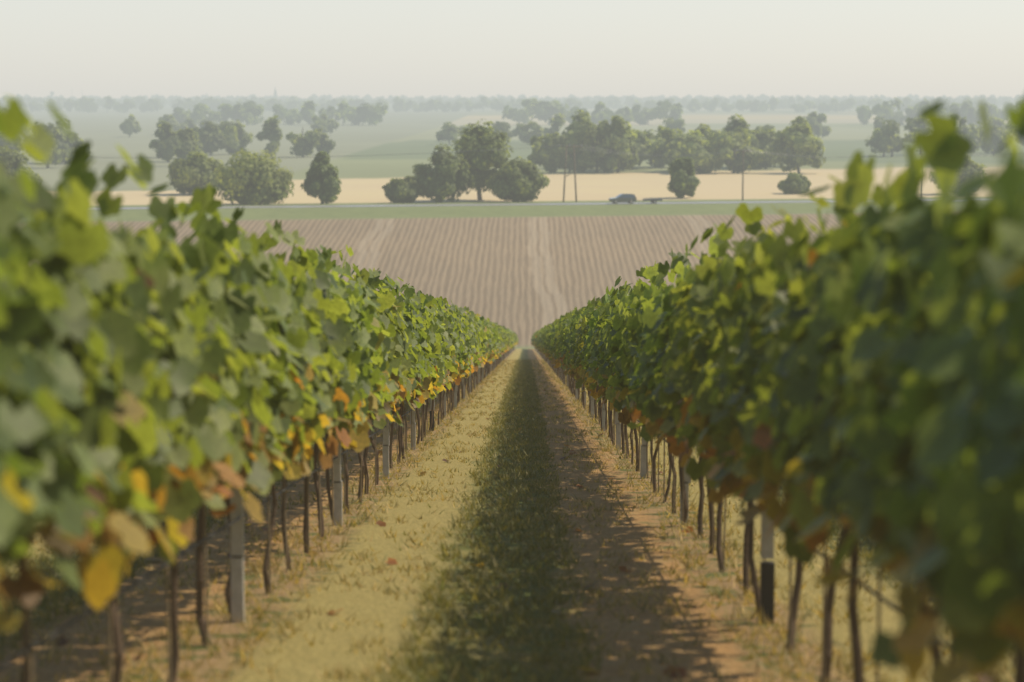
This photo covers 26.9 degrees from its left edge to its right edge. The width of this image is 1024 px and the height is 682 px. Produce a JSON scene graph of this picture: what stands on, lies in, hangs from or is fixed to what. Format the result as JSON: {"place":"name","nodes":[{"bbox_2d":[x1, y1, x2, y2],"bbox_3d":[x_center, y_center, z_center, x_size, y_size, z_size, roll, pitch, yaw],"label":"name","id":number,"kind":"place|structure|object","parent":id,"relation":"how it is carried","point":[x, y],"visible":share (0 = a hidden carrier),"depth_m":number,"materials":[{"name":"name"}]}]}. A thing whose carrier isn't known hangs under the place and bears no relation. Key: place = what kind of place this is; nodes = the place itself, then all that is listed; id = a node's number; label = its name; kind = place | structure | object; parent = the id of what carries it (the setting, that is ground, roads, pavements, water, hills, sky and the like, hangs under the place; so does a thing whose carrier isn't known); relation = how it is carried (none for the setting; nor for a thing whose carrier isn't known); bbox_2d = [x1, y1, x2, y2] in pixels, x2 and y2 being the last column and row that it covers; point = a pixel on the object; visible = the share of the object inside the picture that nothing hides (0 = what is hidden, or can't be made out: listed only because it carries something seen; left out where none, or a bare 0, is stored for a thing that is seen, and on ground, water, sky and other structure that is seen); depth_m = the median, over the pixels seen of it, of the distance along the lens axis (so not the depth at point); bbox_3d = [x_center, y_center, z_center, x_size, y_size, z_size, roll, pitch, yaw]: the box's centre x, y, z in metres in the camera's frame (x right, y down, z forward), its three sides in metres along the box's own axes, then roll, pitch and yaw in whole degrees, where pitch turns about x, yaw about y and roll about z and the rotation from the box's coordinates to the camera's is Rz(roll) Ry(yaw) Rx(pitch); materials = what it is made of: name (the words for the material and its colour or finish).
{"place":"outdoors","nodes":[
{"label":"outdoors","id":0,"kind":"place"},
{"bbox_2d":[0,98,1023,681],"bbox_3d":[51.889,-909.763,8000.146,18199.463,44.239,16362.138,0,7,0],"label":"ground","id":1,"kind":"structure","parent":0,"point":[524,272],"depth_m":20.76,"materials":[{"name":"brown soil"}]},
{"bbox_2d":[0,144,42,181],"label":"road tree","id":2,"kind":"object","parent":1,"relation":"on","point":[12,164],"visible":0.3,"depth_m":390.14,"materials":[{"name":"green plant"}]},
{"bbox_2d":[0,119,198,167],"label":"trees","id":3,"kind":"object","parent":1,"relation":"on","point":[180,143],"depth_m":636.36,"materials":[{"name":"green plant"}]},
{"bbox_2d":[2,108,339,136],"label":"trees","id":4,"kind":"object","parent":1,"relation":"on","point":[128,125],"depth_m":1123.69,"materials":[{"name":"green plant"}]},
{"bbox_2d":[166,148,224,193],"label":"road tree","id":5,"kind":"object","parent":1,"relation":"on","point":[188,176],"depth_m":436.09,"materials":[{"name":"green plant"}]},
{"bbox_2d":[0,95,482,630],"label":"vine canopy","id":6,"kind":"object","parent":1,"relation":"on","point":[142,369],"visible":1,"depth_m":6.14,"materials":[{"name":"green plant"}]},
{"bbox_2d":[152,115,335,156],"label":"trees","id":7,"kind":"object","parent":1,"relation":"on","point":[219,136],"depth_m":733.52,"materials":[{"name":"green plant"}]},
{"bbox_2d":[207,147,293,204],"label":"road tree","id":8,"kind":"object","parent":1,"relation":"on","point":[268,184],"depth_m":391.86,"materials":[{"name":"green plant"}]},
{"bbox_2d":[0,264,503,681],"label":"vine trellis","id":9,"kind":"object","parent":1,"relation":"on","point":[234,592],"visible":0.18,"depth_m":9.71,"materials":[{"name":"wood"}]},
{"bbox_2d":[274,88,285,99],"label":"church","id":10,"kind":"structure","parent":1,"relation":"on","point":[275,94],"depth_m":5166.95,"materials":[{"name":"grey stone"}]},
{"bbox_2d":[300,151,341,203],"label":"road tree","id":11,"kind":"object","parent":1,"relation":"on","point":[326,188],"depth_m":395.22,"materials":[{"name":"green plant"}]},
{"bbox_2d":[382,176,420,202],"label":"bush","id":12,"kind":"object","parent":1,"relation":"on","point":[404,190],"visible":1,"depth_m":402.15,"materials":[{"name":"green plant"}]},
{"bbox_2d":[412,143,476,202],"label":"road tree","id":13,"kind":"object","parent":1,"relation":"on","point":[443,178],"depth_m":404.20,"materials":[{"name":"green plant"}]},
{"bbox_2d":[452,118,513,200],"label":"road tree","id":14,"kind":"object","parent":1,"relation":"on","point":[476,139],"depth_m":410.77,"materials":[{"name":"green plant"}]},
{"bbox_2d":[465,311,508,367],"bbox_3d":[-0.818,-0.013,78.511,1.029,8.418,64.150,0,7,0],"label":"vine canopy","id":15,"kind":"object","parent":1,"relation":"on","point":[494,340],"visible":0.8,"depth_m":60.19,"materials":[{"name":"green plant"}]},
{"bbox_2d":[435,113,565,144],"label":"trees","id":16,"kind":"object","parent":1,"relation":"on","point":[449,132],"depth_m":909.55,"materials":[{"name":"green plant"}]},
{"bbox_2d":[0,359,1014,681],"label":"vineyard grass tufts","id":17,"kind":"object","parent":1,"relation":"on","point":[520,375],"visible":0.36,"depth_m":11.40,"materials":[{"name":"green plant"}]},
{"bbox_2d":[0,95,1017,112],"bbox_3d":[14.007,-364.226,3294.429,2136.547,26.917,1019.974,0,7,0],"label":"trees","id":18,"kind":"object","parent":1,"relation":"on","point":[436,104],"depth_m":2911.08,"materials":[{"name":"green plant"}]},
{"bbox_2d":[2,97,1017,125],"bbox_3d":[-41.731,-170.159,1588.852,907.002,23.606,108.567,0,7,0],"label":"trees","id":19,"kind":"object","parent":1,"relation":"on","point":[373,114],"depth_m":1580.02,"materials":[{"name":"green plant"}]},
{"bbox_2d":[501,326,518,350],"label":"vine canopy","id":20,"kind":"object","parent":1,"relation":"on","point":[512,338],"visible":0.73,"depth_m":139.17,"materials":[{"name":"green plant"}]},
{"bbox_2d":[503,348,514,359],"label":"vine trellis","id":21,"kind":"object","parent":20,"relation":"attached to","point":[506,354],"visible":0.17,"depth_m":151.56,"materials":[{"name":"wood"}]},
{"bbox_2d":[485,156,549,201],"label":"road tree","id":22,"kind":"object","parent":1,"relation":"on","point":[523,180],"visible":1,"depth_m":404.74,"materials":[{"name":"green plant"}]},
{"bbox_2d":[53,381,991,681],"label":"fallen leaves","id":23,"kind":"object","parent":1,"relation":"on","point":[623,569],"visible":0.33,"depth_m":11.46,"materials":[{"name":"brown plant"}]},
{"bbox_2d":[531,325,545,351],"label":"vine canopy","id":24,"kind":"object","parent":1,"relation":"on","point":[535,338],"visible":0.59,"depth_m":136.70,"materials":[{"name":"green plant"}]},
{"bbox_2d":[535,348,544,359],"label":"vine trunks","id":25,"kind":"object","parent":1,"relation":"on","point":[542,355],"visible":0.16,"depth_m":145.67,"materials":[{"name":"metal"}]},
{"bbox_2d":[537,311,572,368],"bbox_3d":[1.591,-0.014,78.504,1.018,8.431,64.128,0,7,0],"label":"vine canopy","id":26,"kind":"object","parent":1,"relation":"on","point":[549,340],"visible":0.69,"depth_m":58.99,"materials":[{"name":"green plant"}]},
{"bbox_2d":[558,145,582,201],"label":"utility pole","id":27,"kind":"object","parent":1,"relation":"on","point":[573,154],"visible":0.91,"depth_m":400.97,"materials":[{"name":"brown wood"}]},
{"bbox_2d":[527,109,825,173],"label":"trees","id":28,"kind":"object","parent":1,"relation":"on","point":[798,138],"depth_m":559.67,"materials":[{"name":"green plant"}]},
{"bbox_2d":[667,156,700,197],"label":"road tree","id":29,"kind":"object","parent":1,"relation":"on","point":[684,181],"depth_m":422.26,"materials":[{"name":"green plant"}]},
{"bbox_2d":[737,149,749,199],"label":"utility pole","id":30,"kind":"object","parent":1,"relation":"on","point":[743,151],"visible":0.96,"depth_m":407.42,"materials":[{"name":"brown wood"}]},
{"bbox_2d":[0,145,987,158],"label":"power lines","id":31,"kind":"object","parent":30,"relation":"attached to","point":[483,150],"visible":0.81,"depth_m":397.55,"materials":[{"name":"silver metal"}]},
{"bbox_2d":[544,200,1023,681],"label":"vine trellis","id":32,"kind":"object","parent":1,"relation":"on","point":[764,596],"visible":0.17,"depth_m":9.68,"materials":[{"name":"wood"}]},
{"bbox_2d":[558,95,1023,681],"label":"vine canopy","id":33,"kind":"object","parent":1,"relation":"on","point":[862,373],"visible":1,"depth_m":5.16,"materials":[{"name":"green plant"}]},
{"bbox_2d":[777,172,811,193],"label":"bush","id":34,"kind":"object","parent":1,"relation":"on","point":[795,183],"visible":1,"depth_m":440.79,"materials":[{"name":"green plant"}]},
{"bbox_2d":[662,111,1014,137],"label":"trees","id":35,"kind":"object","parent":1,"relation":"on","point":[814,118],"depth_m":1035.70,"materials":[{"name":"green plant"}]},
{"bbox_2d":[701,114,1023,156],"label":"trees","id":36,"kind":"object","parent":1,"relation":"on","point":[880,140],"depth_m":731.91,"materials":[{"name":"green plant"}]},
{"bbox_2d":[929,156,986,192],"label":"road tree","id":37,"kind":"object","parent":1,"relation":"on","point":[970,169],"visible":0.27,"depth_m":435.74,"materials":[{"name":"green plant"}]},
{"bbox_2d":[0,0,1023,97],"label":"sky","id":38,"kind":"structure","parent":0,"point":[67,48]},
{"bbox_2d":[2,94,1023,106],"bbox_3d":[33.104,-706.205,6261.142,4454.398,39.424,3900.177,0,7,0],"label":"trees","id":39,"kind":"object","parent":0,"point":[367,98],"depth_m":5961.48,"materials":[{"name":"green plant"}]},
{"bbox_2d":[92,199,987,208],"bbox_3d":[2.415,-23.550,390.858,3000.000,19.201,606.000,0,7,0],"label":"road","id":40,"kind":"structure","parent":0,"point":[504,204],"depth_m":390.00,"materials":[{"name":"grey asphalt"}]},
{"bbox_2d":[609,194,636,203],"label":"suv","id":41,"kind":"object","parent":40,"relation":"on","point":[630,198],"visible":1,"depth_m":391.81,"materials":[{"name":"grey paint"}]},
{"bbox_2d":[642,199,662,202],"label":"trailer","id":42,"kind":"object","parent":40,"relation":"on","point":[653,200],"visible":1,"depth_m":392.94,"materials":[{"name":"grey metal"}]}
]}

